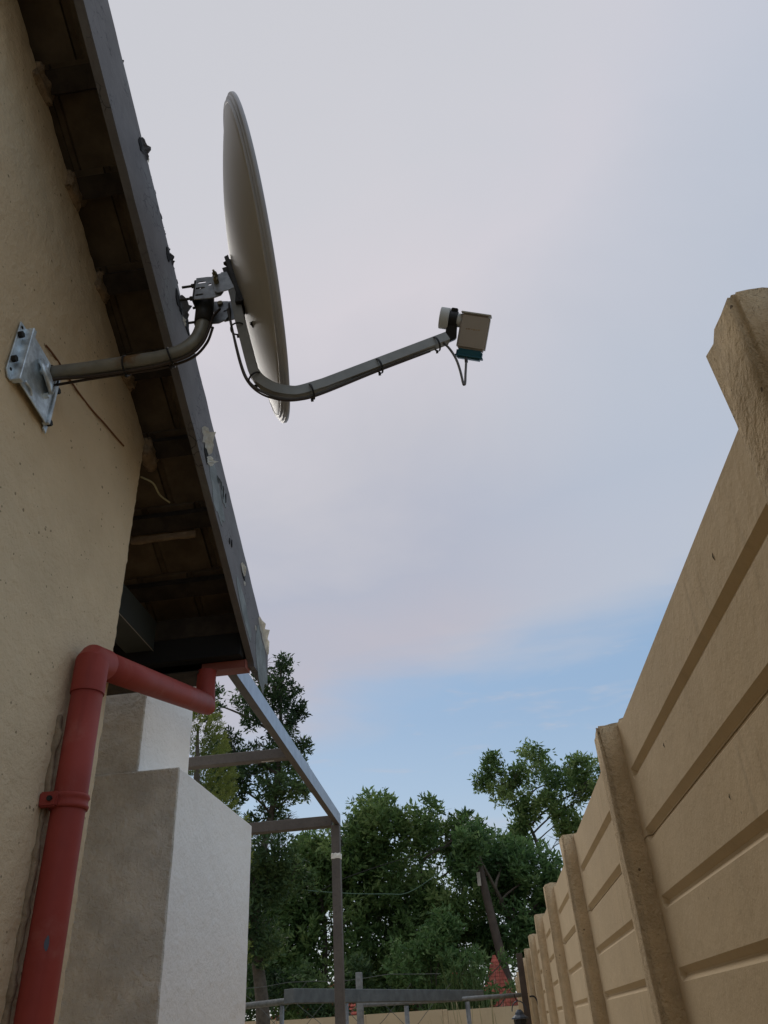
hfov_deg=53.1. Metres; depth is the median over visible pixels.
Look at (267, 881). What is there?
open crowned tree
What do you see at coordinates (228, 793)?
conifer
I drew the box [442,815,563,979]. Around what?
broadleaf tree
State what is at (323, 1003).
wire mesh
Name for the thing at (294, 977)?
leafy shrub
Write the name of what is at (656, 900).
boundary wall
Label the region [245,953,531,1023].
pipe railing
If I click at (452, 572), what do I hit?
sky
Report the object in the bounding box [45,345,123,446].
old wire
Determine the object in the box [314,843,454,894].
overhead wire
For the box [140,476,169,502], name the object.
frayed cord
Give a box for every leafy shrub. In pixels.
[245,950,407,1021]
[379,902,516,1010]
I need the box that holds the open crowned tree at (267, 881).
[191,651,322,1023]
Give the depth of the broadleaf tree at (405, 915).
19.80 m
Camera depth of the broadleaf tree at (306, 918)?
19.47 m
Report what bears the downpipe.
attached to the house at (104, 544)
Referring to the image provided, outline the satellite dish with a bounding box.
[5,91,491,433]
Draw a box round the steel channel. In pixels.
[284,988,483,1003]
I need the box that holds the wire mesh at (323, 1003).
[245,973,450,1023]
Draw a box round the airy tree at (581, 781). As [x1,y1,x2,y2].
[467,736,600,872]
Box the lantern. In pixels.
[512,994,527,1023]
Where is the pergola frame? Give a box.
[188,673,345,1023]
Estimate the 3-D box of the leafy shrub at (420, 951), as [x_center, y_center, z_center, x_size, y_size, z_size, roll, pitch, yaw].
[1.387,9.849,15.686,2.866,3.505,1.452,-7,-34,4]
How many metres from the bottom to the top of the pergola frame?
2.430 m
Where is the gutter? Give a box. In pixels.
[202,659,249,676]
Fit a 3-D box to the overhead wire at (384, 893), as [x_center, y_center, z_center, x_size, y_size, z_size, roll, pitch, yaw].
[-0.562,8.739,18.574,5.565,0.968,0.368,-2,-34,-3]
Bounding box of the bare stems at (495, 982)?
[487,966,505,1006]
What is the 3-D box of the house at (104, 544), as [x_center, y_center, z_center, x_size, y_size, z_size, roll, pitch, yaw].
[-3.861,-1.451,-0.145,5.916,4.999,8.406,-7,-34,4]
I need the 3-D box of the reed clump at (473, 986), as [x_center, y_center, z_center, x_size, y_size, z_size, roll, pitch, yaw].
[1.667,9.523,15.483,1.553,1.454,2.089,-14,-35,14]
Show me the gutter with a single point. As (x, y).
(231, 668)
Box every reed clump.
[411,972,515,1010]
[423,941,494,1009]
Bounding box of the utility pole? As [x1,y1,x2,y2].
[475,853,515,992]
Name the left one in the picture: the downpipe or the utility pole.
the downpipe
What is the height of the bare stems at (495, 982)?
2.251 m
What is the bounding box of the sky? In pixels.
[108,0,767,1020]
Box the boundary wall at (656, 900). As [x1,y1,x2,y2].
[515,287,767,1023]
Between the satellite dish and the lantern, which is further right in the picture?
the lantern
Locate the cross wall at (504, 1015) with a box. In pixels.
[245,1006,518,1023]
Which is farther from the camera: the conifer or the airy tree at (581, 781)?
the airy tree at (581, 781)
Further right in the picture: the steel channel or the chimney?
the steel channel
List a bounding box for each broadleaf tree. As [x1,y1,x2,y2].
[245,812,388,1023]
[342,785,490,1014]
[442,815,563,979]
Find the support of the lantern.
hanging from the pipe railing
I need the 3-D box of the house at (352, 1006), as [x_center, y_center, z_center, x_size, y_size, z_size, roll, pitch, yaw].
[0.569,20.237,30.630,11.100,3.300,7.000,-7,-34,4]
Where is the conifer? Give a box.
[188,700,253,963]
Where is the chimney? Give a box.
[58,693,251,1023]
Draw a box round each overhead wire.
[299,850,465,894]
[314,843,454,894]
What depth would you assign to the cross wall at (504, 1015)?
14.01 m
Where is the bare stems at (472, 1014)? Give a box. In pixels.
[441,1002,496,1023]
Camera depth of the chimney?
2.79 m
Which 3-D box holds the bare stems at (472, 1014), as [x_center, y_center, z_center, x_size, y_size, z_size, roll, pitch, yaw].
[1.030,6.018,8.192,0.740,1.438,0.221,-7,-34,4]
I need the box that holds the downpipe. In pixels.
[13,644,215,1023]
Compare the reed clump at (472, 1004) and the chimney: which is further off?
the reed clump at (472, 1004)
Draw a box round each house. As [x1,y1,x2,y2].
[0,0,269,1023]
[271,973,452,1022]
[484,955,517,1006]
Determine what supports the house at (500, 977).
on the ground

